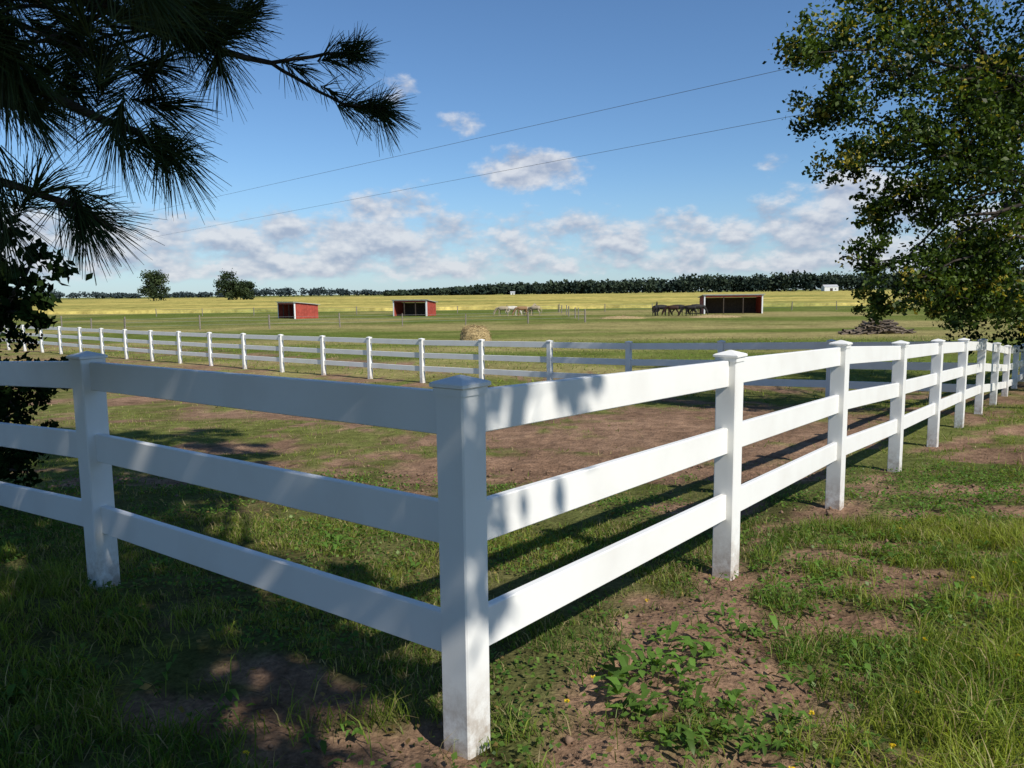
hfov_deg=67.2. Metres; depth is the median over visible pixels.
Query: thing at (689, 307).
horse
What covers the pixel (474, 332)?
round hay bale
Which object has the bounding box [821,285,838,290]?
white barn
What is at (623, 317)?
hay pile
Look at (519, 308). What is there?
horse
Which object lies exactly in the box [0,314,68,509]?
shrub
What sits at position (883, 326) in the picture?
brush pile
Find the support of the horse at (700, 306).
on the ground at (556, 446)
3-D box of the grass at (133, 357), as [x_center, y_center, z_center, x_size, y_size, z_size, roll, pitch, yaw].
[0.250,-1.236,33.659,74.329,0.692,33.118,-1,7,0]
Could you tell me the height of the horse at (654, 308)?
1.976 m
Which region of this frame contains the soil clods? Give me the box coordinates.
[42,461,1023,767]
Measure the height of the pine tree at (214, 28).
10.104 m
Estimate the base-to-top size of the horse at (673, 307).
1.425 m
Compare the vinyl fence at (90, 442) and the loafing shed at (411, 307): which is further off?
the loafing shed at (411, 307)
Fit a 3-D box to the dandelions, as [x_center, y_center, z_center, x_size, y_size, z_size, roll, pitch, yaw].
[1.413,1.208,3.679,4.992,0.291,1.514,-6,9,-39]
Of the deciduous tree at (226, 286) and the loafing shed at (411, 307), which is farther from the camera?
the deciduous tree at (226, 286)
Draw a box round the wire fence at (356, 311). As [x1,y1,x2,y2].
[60,301,887,329]
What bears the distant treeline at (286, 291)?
on the ground at (556, 446)
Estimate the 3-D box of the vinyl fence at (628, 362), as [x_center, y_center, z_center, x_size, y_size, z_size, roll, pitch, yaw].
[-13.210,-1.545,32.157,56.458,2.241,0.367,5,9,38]
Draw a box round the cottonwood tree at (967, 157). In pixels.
[762,0,1023,334]
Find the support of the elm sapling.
on the ground at (556, 446)
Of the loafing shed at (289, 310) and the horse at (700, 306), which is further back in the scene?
the loafing shed at (289, 310)
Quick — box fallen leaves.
[0,479,774,760]
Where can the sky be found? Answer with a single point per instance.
(735, 201)
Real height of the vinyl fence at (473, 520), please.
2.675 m
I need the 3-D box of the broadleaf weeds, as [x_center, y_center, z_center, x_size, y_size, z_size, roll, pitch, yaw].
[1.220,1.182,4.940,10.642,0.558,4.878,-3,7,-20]
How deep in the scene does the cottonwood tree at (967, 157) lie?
13.40 m
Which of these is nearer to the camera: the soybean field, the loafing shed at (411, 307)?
the loafing shed at (411, 307)
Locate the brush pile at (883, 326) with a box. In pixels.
[838,318,915,334]
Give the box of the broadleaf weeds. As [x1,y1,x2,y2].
[0,459,1023,767]
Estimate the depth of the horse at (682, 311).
102.81 m
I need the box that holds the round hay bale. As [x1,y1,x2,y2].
[460,324,491,340]
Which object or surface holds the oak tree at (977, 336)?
on the ground at (556, 446)
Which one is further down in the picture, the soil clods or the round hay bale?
the soil clods
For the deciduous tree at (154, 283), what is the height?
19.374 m
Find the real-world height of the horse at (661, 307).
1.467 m
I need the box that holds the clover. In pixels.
[0,466,1023,767]
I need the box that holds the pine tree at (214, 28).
[0,0,420,287]
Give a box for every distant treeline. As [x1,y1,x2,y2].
[22,287,612,298]
[381,269,1023,295]
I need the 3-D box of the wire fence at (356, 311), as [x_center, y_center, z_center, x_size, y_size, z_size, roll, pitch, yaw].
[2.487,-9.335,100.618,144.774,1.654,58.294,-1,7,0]
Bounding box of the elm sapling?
[0,101,92,345]
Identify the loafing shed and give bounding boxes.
[277,302,319,318]
[392,300,435,315]
[698,294,764,313]
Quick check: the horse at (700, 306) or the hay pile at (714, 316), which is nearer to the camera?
the hay pile at (714, 316)
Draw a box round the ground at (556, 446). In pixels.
[0,288,1023,767]
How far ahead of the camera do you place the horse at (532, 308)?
109.76 m
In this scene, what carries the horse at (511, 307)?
on the ground at (556, 446)
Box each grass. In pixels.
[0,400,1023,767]
[2,334,1022,409]
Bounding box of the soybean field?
[32,290,971,313]
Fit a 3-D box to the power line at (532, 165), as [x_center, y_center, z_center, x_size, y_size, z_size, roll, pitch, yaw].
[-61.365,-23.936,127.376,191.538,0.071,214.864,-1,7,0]
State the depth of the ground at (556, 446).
5.72 m
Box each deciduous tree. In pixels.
[137,269,169,300]
[212,268,240,299]
[231,279,256,299]
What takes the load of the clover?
on the ground at (556, 446)
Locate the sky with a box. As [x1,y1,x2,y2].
[0,0,1023,297]
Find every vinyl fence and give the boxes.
[0,351,441,651]
[1,325,977,396]
[429,338,1023,759]
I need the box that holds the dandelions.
[242,528,1019,767]
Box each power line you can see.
[18,88,937,262]
[20,16,1020,240]
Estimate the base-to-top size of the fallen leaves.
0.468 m
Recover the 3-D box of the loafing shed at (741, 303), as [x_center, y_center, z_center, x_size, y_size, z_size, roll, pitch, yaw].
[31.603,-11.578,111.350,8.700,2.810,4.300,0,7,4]
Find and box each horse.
[493,306,509,315]
[505,306,521,315]
[512,306,528,315]
[527,306,541,315]
[652,301,657,315]
[656,305,671,315]
[662,305,680,315]
[670,305,689,315]
[679,305,698,315]
[689,304,707,315]
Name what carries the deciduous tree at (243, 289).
on the ground at (556, 446)
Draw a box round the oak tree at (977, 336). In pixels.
[928,0,1023,354]
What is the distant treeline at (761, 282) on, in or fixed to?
on the ground at (556, 446)
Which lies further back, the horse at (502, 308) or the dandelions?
the horse at (502, 308)
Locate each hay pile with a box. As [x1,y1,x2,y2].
[599,315,643,318]
[688,314,739,317]
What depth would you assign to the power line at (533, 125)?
48.81 m
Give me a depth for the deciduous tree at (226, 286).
464.35 m

